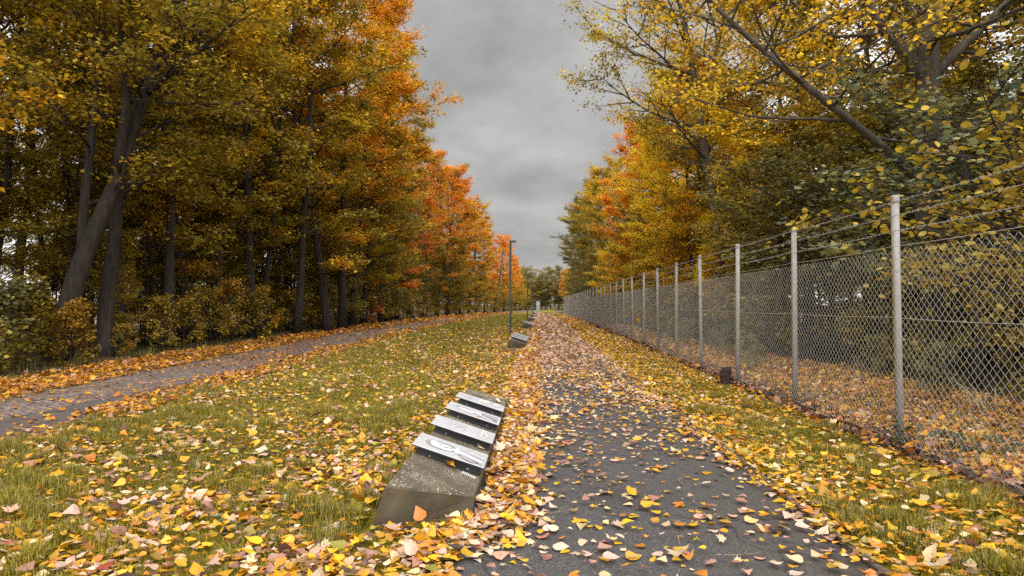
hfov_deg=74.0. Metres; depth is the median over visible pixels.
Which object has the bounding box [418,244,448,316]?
young tree
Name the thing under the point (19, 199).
maple tree
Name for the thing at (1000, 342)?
shrub
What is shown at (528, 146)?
sky
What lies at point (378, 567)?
lawn
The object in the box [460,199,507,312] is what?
maple tree
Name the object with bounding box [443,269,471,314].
young tree
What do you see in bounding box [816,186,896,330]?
young tree
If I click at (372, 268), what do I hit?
young tree
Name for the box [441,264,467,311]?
young tree
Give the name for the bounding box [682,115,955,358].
maple sapling
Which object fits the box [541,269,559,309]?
young tree
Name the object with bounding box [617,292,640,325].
shrub
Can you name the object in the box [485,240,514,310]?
maple tree
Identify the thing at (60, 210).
maple tree
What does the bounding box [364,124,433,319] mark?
maple tree
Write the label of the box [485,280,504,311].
young tree
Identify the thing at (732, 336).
weed plant
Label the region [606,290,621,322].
shrub
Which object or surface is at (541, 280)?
young tree
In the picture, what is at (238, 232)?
bare tree
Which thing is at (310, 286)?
young tree
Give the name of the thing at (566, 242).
maple tree
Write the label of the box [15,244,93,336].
shrub
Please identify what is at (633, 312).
shrub
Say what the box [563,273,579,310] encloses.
young tree
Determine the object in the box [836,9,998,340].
maple tree
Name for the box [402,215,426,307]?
young tree
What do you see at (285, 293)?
shrub
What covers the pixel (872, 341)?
weed plant
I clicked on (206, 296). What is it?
shrub
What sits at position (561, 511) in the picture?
twig
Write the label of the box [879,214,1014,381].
shrub
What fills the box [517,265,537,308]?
young tree
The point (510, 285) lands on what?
street lamp
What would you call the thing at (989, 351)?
young tree
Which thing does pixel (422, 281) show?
young tree
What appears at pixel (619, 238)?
maple tree
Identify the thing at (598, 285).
young tree
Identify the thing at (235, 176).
young tree
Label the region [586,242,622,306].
young tree
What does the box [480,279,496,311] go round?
young tree
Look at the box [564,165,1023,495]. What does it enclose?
chain link fence
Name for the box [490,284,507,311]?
young tree
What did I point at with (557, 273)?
young tree
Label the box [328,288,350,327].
shrub
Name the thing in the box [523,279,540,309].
young tree
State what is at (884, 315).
shrub
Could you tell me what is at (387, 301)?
shrub
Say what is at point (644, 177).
maple tree
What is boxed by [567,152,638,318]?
maple tree
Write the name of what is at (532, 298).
street lamp
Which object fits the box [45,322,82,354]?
shrub
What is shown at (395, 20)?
maple tree
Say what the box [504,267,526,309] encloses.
young tree
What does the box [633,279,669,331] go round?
shrub
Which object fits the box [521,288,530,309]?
young tree
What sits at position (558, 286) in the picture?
young tree
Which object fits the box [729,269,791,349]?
shrub
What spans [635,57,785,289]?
maple tree
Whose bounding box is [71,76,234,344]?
young tree
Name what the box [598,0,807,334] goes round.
poplar tree
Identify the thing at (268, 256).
bare tree
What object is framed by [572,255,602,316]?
young tree
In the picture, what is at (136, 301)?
sapling
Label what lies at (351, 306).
young tree
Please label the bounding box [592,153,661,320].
maple tree
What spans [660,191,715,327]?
young tree
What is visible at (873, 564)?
kerb
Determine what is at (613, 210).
maple tree
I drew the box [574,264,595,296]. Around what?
young tree
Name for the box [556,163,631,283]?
maple tree
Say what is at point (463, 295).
young tree
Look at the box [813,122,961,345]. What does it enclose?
young tree
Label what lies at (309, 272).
young tree
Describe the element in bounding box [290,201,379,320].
young tree
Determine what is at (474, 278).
young tree
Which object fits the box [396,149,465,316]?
maple tree
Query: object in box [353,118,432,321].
maple tree
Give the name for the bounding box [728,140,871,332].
young tree
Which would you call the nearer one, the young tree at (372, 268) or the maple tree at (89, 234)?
the maple tree at (89, 234)
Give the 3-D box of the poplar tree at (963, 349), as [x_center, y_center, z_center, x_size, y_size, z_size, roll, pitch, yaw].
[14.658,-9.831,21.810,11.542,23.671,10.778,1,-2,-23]
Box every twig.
[545,507,577,513]
[724,547,761,555]
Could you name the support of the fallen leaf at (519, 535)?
on the footpath
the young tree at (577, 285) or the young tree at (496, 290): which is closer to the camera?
the young tree at (577, 285)
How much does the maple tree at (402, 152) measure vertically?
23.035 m
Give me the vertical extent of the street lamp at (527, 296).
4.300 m
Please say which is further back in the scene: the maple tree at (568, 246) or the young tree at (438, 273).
the maple tree at (568, 246)
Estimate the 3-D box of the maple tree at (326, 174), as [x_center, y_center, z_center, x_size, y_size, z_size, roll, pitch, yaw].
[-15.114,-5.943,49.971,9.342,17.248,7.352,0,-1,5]
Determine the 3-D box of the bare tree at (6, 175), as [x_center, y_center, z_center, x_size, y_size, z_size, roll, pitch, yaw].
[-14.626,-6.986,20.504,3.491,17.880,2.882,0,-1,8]
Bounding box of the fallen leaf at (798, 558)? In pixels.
[785,554,811,562]
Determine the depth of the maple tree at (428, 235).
66.69 m
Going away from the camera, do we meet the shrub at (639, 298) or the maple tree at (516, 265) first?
the shrub at (639, 298)
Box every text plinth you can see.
[370,389,506,531]
[507,332,528,348]
[522,321,532,328]
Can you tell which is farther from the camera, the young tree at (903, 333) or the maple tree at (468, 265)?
the maple tree at (468, 265)
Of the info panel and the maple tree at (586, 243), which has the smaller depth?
the maple tree at (586, 243)
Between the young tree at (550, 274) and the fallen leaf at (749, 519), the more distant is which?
the young tree at (550, 274)
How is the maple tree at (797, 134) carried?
on the ground at (989, 378)
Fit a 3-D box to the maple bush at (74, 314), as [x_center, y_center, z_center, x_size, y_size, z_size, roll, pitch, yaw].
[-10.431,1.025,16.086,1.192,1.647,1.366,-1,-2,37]
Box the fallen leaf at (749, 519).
[744,515,757,522]
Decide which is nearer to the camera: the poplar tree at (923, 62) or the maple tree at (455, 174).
the poplar tree at (923, 62)
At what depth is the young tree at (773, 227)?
26.09 m
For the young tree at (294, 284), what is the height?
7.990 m
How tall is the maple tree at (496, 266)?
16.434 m
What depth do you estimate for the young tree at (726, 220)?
22.32 m
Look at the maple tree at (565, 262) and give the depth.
101.12 m
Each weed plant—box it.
[668,321,685,341]
[678,318,694,343]
[703,328,718,346]
[707,332,723,350]
[717,322,740,352]
[733,334,761,369]
[734,328,759,357]
[749,343,771,361]
[852,333,891,378]
[903,343,948,387]
[911,339,969,401]
[1004,362,1023,396]
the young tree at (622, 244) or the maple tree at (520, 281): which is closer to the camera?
the young tree at (622, 244)
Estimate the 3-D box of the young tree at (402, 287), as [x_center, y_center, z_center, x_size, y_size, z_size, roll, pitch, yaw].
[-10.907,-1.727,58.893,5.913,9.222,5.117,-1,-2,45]
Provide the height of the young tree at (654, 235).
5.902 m
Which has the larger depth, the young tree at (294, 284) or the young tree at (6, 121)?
the young tree at (294, 284)
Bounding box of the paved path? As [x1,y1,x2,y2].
[0,310,535,419]
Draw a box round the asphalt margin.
[0,311,526,438]
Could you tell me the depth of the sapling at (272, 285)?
36.11 m
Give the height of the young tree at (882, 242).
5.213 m
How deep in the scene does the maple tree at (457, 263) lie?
85.71 m
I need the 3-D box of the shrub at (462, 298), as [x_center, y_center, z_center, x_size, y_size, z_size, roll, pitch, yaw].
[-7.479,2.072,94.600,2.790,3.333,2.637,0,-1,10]
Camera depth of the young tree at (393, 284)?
56.64 m
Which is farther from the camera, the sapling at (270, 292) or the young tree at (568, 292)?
the young tree at (568, 292)
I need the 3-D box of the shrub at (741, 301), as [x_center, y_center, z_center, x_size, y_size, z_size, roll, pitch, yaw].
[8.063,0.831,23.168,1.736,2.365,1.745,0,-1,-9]
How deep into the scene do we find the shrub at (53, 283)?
23.95 m
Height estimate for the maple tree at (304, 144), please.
19.657 m
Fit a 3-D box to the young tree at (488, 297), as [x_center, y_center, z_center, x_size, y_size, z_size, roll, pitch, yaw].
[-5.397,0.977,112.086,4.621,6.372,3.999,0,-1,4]
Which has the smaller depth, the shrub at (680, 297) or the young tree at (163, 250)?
the shrub at (680, 297)
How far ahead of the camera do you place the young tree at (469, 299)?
95.98 m
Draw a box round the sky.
[0,0,1023,304]
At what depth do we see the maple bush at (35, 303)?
15.29 m
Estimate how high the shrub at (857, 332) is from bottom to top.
2.590 m
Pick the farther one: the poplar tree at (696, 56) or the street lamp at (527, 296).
the street lamp at (527, 296)
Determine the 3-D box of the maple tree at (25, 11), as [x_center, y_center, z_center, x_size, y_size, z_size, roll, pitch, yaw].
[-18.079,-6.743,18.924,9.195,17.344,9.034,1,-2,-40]
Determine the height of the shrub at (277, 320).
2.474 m
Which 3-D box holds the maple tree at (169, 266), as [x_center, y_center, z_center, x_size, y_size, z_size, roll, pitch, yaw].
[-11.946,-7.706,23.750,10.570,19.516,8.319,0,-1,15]
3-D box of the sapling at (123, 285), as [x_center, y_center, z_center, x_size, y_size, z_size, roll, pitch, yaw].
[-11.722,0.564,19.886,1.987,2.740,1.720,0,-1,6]
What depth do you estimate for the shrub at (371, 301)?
48.51 m
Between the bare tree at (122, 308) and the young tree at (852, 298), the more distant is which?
the young tree at (852, 298)
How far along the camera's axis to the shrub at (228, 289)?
25.97 m
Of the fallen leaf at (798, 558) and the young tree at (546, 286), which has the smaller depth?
the fallen leaf at (798, 558)
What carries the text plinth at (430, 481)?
on the ground at (989, 378)
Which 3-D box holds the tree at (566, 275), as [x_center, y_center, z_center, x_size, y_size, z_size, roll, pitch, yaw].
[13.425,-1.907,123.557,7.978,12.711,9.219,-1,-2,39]
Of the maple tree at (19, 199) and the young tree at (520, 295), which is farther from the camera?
the young tree at (520, 295)
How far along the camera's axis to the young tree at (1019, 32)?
13.01 m
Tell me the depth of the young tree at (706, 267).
25.39 m
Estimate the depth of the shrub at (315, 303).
36.87 m
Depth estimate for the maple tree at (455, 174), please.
78.23 m
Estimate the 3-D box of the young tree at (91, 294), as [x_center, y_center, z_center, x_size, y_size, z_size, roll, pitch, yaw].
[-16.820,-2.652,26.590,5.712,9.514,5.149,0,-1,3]
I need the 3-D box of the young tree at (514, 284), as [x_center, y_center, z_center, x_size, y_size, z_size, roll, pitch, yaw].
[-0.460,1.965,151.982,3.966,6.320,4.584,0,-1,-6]
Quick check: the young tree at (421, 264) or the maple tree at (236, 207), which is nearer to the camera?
the maple tree at (236, 207)
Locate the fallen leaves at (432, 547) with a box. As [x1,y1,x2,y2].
[0,311,1023,575]
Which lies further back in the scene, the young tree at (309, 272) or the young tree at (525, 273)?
the young tree at (525, 273)
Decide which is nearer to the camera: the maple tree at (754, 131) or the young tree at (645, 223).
the maple tree at (754, 131)
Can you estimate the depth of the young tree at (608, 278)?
53.36 m
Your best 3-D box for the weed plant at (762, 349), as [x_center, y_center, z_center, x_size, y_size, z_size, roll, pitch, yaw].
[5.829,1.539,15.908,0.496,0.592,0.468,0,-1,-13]
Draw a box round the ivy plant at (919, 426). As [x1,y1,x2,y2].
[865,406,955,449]
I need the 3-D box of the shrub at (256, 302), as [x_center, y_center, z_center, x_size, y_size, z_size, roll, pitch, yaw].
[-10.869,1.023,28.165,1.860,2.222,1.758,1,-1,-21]
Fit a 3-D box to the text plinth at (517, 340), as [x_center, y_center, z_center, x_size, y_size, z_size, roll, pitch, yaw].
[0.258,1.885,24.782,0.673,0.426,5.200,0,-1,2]
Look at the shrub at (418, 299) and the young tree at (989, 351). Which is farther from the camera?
the shrub at (418, 299)
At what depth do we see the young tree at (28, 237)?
31.31 m
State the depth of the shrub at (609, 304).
52.74 m
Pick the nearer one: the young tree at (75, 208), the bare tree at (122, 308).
the bare tree at (122, 308)
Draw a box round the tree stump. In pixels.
[717,366,731,386]
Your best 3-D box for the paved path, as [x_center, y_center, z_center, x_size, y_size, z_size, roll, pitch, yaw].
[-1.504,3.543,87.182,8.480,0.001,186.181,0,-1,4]
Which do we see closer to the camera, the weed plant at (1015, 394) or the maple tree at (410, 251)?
the weed plant at (1015, 394)
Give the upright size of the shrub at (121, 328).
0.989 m
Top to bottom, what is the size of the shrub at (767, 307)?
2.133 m
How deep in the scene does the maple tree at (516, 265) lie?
156.22 m
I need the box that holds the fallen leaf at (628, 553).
[619,550,641,559]
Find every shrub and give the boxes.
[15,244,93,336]
[18,261,89,333]
[38,263,102,333]
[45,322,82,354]
[109,321,140,355]
[124,257,175,335]
[136,293,183,351]
[162,291,208,348]
[188,283,236,344]
[204,276,251,341]
[228,286,272,338]
[240,282,284,336]
[271,289,302,331]
[302,295,333,328]
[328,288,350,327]
[346,286,367,322]
[358,271,394,322]
[367,294,384,322]
[374,286,395,319]
[387,292,405,320]
[398,287,417,319]
[400,287,424,316]
[417,291,433,317]
[427,290,444,314]
[439,291,455,313]
[452,292,467,312]
[463,292,476,313]
[477,293,484,311]
[525,285,543,307]
[531,281,550,308]
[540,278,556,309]
[544,289,562,308]
[551,283,567,309]
[605,290,615,321]
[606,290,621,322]
[609,280,633,323]
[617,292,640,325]
[625,294,645,324]
[628,280,665,326]
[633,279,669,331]
[641,280,679,330]
[648,273,696,330]
[659,290,687,327]
[660,285,696,337]
[692,296,729,338]
[722,279,763,337]
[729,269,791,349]
[740,282,803,351]
[760,244,852,358]
[830,258,911,366]
[847,239,966,371]
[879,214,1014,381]
[961,260,1023,398]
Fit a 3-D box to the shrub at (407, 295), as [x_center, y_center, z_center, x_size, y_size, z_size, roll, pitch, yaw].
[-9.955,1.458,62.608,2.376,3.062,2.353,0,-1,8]
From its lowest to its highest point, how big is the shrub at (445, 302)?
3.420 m
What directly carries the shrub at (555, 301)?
on the ground at (989, 378)
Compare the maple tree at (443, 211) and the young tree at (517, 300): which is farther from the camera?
the young tree at (517, 300)
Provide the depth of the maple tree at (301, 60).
28.84 m
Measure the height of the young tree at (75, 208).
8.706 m
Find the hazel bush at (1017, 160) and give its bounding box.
[776,49,1023,323]
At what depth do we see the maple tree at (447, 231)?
119.41 m
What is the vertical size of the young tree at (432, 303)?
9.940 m
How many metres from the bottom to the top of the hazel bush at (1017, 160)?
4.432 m
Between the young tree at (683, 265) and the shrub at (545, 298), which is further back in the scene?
the shrub at (545, 298)
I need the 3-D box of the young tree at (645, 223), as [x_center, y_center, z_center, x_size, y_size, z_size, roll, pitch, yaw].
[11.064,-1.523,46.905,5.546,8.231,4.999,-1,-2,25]
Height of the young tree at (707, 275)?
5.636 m
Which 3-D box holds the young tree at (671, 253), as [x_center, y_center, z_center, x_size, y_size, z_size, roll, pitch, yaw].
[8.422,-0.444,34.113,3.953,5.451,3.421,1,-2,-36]
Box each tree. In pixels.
[0,0,57,111]
[0,0,79,267]
[0,0,94,224]
[0,0,142,338]
[0,0,291,357]
[0,0,327,361]
[0,1,288,342]
[0,6,105,346]
[0,31,83,282]
[0,85,159,318]
[0,89,76,276]
[0,123,38,261]
[0,124,52,304]
[0,131,66,279]
[2,9,54,344]
[4,118,159,341]
[15,0,219,341]
[16,3,242,294]
[26,67,161,321]
[27,176,95,296]
[36,166,150,307]
[44,0,315,347]
[58,0,126,350]
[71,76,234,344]
[115,14,179,343]
[129,183,243,314]
[138,2,314,332]
[138,162,270,337]
[138,166,210,299]
[152,2,209,337]
[161,0,342,338]
[163,138,305,335]
[186,76,322,326]
[196,0,262,340]
[200,0,396,331]
[203,47,327,328]
[206,0,428,333]
[210,3,270,336]
[218,71,274,326]
[222,164,348,328]
[227,131,324,332]
[228,181,297,327]
[229,168,347,330]
[257,1,323,335]
[263,47,314,330]
[265,204,337,315]
[271,202,375,312]
[276,99,349,324]
[278,0,429,328]
[282,17,333,198]
[283,91,331,328]
[288,89,376,224]
[289,0,467,325]
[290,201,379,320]
[311,223,356,306]
[316,167,391,316]
[323,45,447,325]
[332,195,389,298]
[333,97,428,322]
[337,236,390,323]
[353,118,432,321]
[355,251,393,321]
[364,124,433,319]
[371,232,399,319]
[373,233,417,316]
[375,238,417,313]
[386,130,446,318]
[390,230,426,319]
[392,251,426,315]
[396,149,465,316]
[396,253,435,294]
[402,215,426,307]
[408,245,435,317]
[410,173,445,314]
[411,238,448,307]
[414,162,490,315]
[416,258,446,316]
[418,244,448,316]
[423,166,482,314]
[425,259,459,310]
[427,231,465,302]
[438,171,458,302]
[438,215,469,312]
[440,261,473,309]
[441,252,466,311]
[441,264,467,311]
[443,179,482,313]
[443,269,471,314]
[454,252,478,308]
[455,211,493,312]
[455,268,475,310]
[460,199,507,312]
[462,258,484,297]
[465,268,484,310]
[470,222,500,312]
[471,275,490,311]
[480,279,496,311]
[483,234,520,311]
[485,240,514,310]
[485,274,498,310]
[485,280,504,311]
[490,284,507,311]
[498,282,512,310]
[503,256,523,302]
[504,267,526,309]
[504,283,517,308]
[508,286,524,310]
[512,266,526,309]
[513,271,530,309]
[513,283,530,309]
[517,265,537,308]
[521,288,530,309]
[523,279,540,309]
[526,276,549,307]
[528,271,545,309]
[538,266,555,308]
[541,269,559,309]
[547,264,567,309]
[549,194,605,287]
[550,272,566,304]
[556,0,849,342]
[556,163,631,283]
[557,206,603,293]
[557,222,595,292]
[558,177,614,288]
[558,268,570,302]
[560,250,594,303]
[560,278,575,299]
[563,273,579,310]
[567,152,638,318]
[569,265,593,308]
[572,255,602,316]
[574,180,634,289]
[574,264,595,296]
[581,268,602,300]
[585,118,681,279]
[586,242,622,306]
[590,270,611,295]
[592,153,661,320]
[593,215,650,283]
[596,252,630,322]
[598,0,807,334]
[604,135,689,324]
[606,123,692,326]
[609,0,1023,373]
[609,250,649,323]
[616,239,660,315]
[619,94,711,326]
[623,227,685,323]
[631,207,671,308]
[632,68,763,274]
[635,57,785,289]
[636,227,715,326]
[646,200,720,331]
[655,206,729,330]
[658,199,734,330]
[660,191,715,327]
[662,0,981,339]
[663,167,776,310]
[683,139,820,344]
[684,0,864,346]
[685,209,757,337]
[688,213,770,323]
[704,82,906,350]
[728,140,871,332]
[728,143,833,341]
[729,91,792,328]
[760,0,1004,353]
[775,173,862,339]
[785,55,882,336]
[790,0,1021,354]
[812,96,1018,358]
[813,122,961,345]
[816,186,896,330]
[822,145,1003,335]
[835,194,890,305]
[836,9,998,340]
[848,153,951,344]
[862,83,1023,365]
[880,0,1023,365]
[888,52,1023,355]
[938,120,1023,350]
[954,77,1023,317]
[985,8,1023,198]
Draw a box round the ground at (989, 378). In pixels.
[0,305,1023,502]
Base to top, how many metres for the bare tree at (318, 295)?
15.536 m
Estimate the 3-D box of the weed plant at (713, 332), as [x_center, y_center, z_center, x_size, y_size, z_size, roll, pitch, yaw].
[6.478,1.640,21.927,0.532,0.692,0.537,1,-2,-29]
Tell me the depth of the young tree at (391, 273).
59.93 m
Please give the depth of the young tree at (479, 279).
111.04 m
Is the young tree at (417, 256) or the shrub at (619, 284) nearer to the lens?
the shrub at (619, 284)
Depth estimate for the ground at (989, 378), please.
18.23 m
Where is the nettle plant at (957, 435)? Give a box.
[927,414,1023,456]
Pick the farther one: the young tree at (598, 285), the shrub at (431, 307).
the shrub at (431, 307)
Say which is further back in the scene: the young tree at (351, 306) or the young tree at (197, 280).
the young tree at (351, 306)
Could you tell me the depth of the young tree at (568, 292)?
113.55 m
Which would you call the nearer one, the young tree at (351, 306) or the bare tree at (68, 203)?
the bare tree at (68, 203)
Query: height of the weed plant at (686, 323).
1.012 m
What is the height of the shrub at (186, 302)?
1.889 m
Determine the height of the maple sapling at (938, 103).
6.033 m
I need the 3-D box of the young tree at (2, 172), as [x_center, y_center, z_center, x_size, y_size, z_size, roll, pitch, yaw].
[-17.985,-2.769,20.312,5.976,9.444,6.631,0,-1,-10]
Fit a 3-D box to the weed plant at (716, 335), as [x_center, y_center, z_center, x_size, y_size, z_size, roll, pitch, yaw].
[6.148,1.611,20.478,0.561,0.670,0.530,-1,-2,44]
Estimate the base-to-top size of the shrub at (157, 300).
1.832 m
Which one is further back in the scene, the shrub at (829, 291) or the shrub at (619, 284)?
the shrub at (619, 284)
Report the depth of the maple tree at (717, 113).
22.55 m
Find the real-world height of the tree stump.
0.414 m
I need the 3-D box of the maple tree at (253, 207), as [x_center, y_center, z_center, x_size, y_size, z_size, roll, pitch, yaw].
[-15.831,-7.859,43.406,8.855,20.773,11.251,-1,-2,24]
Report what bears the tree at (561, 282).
on the ground at (989, 378)
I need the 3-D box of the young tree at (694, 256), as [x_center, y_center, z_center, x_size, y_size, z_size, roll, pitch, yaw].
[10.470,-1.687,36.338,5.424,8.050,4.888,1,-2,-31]
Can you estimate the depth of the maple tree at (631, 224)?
43.72 m
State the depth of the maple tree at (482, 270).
110.21 m
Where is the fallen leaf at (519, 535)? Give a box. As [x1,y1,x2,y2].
[512,529,526,542]
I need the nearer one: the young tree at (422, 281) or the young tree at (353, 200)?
the young tree at (353, 200)
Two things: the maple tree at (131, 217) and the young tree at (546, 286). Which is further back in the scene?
the young tree at (546, 286)
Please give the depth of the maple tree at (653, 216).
34.15 m
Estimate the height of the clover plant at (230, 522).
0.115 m
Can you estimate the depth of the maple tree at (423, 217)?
92.77 m
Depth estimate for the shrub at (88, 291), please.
28.11 m
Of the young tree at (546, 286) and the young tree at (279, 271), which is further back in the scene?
the young tree at (546, 286)
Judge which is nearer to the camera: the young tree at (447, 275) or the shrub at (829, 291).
the shrub at (829, 291)
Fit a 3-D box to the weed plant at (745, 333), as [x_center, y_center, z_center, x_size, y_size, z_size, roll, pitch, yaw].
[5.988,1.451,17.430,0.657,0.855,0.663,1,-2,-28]
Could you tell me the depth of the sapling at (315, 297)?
40.49 m
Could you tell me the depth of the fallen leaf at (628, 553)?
3.85 m
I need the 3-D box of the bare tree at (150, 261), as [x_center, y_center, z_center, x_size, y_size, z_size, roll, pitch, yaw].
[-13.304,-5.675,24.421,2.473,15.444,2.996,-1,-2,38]
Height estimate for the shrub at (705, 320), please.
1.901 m
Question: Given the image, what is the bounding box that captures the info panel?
[536,301,539,312]
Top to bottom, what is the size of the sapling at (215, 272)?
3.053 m
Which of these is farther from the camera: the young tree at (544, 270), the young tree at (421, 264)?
the young tree at (544, 270)
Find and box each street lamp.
[509,240,515,333]
[527,274,529,319]
[532,284,533,313]
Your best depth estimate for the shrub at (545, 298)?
188.70 m
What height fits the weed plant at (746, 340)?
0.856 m
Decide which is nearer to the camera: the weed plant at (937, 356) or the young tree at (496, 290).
the weed plant at (937, 356)
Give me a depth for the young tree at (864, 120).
18.00 m
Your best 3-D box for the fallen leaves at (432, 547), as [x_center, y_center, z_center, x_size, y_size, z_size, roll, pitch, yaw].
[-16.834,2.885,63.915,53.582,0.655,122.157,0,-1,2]
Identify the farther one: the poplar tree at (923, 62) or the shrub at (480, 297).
the shrub at (480, 297)
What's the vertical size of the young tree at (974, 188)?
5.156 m
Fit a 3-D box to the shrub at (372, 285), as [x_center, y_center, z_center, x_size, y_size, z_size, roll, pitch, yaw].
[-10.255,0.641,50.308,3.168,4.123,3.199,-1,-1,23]
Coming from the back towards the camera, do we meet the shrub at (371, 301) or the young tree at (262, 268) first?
the shrub at (371, 301)
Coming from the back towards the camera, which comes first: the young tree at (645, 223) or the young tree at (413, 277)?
the young tree at (413, 277)
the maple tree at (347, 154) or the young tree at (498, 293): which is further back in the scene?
the young tree at (498, 293)
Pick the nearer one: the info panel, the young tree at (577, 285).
the young tree at (577, 285)
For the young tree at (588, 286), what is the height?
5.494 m
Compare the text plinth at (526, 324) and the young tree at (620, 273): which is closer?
the text plinth at (526, 324)
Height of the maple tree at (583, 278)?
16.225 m
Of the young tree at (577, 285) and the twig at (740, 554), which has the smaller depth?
the twig at (740, 554)
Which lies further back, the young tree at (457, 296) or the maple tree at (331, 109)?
the young tree at (457, 296)
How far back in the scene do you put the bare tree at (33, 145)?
23.95 m
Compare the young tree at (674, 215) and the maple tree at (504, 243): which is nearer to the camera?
the young tree at (674, 215)
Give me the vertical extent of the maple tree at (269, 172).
17.759 m
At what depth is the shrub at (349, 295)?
44.27 m
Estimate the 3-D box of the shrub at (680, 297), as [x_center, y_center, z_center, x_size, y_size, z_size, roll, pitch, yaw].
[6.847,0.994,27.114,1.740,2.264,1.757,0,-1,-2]
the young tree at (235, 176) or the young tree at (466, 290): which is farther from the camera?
the young tree at (466, 290)
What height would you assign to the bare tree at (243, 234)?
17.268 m
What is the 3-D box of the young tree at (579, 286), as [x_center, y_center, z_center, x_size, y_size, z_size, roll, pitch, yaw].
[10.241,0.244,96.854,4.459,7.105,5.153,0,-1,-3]
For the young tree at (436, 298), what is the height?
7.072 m
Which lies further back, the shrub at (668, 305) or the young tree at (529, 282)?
the young tree at (529, 282)
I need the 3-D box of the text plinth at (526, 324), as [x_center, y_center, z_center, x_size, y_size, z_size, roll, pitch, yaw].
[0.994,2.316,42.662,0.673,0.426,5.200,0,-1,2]
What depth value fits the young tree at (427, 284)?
70.35 m
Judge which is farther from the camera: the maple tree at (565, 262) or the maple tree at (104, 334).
the maple tree at (565, 262)
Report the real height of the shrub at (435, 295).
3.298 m
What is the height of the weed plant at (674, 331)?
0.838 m
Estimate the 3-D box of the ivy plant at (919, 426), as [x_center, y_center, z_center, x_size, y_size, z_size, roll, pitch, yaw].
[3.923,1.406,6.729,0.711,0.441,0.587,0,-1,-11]
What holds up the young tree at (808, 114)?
on the ground at (989, 378)
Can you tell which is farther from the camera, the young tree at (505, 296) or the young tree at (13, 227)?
the young tree at (505, 296)
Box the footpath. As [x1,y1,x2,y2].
[451,328,869,575]
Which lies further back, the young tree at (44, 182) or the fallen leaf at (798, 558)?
the young tree at (44, 182)
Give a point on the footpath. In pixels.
(736, 541)
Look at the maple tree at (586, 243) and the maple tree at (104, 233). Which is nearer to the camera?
the maple tree at (104, 233)
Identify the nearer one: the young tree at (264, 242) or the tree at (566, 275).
the young tree at (264, 242)
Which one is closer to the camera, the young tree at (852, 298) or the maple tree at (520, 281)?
the young tree at (852, 298)
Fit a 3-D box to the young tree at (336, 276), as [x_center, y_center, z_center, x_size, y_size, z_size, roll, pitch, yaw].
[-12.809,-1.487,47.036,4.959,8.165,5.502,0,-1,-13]
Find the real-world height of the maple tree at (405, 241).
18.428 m
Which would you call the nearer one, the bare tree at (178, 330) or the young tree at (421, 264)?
the bare tree at (178, 330)
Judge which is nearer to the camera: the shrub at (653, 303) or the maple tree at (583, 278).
the shrub at (653, 303)
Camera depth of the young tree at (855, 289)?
28.06 m
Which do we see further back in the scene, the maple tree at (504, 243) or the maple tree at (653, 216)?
the maple tree at (504, 243)
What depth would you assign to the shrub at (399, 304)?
57.86 m
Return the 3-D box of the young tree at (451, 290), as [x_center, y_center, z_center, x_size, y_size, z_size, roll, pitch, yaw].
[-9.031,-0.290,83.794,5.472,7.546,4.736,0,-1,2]
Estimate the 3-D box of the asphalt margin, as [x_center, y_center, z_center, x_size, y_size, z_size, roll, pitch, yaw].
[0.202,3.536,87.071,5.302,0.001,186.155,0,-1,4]
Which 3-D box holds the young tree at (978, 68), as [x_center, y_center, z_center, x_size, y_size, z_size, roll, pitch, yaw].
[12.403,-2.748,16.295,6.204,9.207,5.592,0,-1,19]
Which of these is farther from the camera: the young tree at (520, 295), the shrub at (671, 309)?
the young tree at (520, 295)
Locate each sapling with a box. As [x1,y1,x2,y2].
[82,262,139,346]
[114,276,150,348]
[115,260,175,344]
[189,264,232,340]
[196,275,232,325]
[256,277,285,333]
[267,282,282,331]
[304,289,317,328]
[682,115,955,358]
[768,49,1023,387]
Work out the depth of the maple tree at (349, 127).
32.17 m
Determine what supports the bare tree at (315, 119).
on the ground at (989, 378)
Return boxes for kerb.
[616,364,891,575]
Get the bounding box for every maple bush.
[0,269,38,374]
[0,269,64,368]
[40,297,101,365]
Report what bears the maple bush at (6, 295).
on the ground at (989, 378)
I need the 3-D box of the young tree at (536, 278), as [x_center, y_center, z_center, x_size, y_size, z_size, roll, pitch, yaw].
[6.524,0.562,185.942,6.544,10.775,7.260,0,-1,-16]
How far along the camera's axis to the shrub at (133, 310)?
30.73 m
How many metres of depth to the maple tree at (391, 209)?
45.29 m
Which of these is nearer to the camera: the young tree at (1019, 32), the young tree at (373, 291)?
the young tree at (1019, 32)
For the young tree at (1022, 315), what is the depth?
18.12 m
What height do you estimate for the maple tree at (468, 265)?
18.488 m
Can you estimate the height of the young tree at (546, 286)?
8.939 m
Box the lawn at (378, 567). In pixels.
[0,309,1023,575]
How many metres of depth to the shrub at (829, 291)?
17.99 m
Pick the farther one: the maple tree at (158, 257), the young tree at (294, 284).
the young tree at (294, 284)
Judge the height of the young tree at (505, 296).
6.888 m
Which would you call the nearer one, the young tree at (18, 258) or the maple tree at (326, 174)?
the young tree at (18, 258)
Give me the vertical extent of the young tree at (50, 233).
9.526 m
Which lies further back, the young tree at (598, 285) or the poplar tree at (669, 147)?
the young tree at (598, 285)

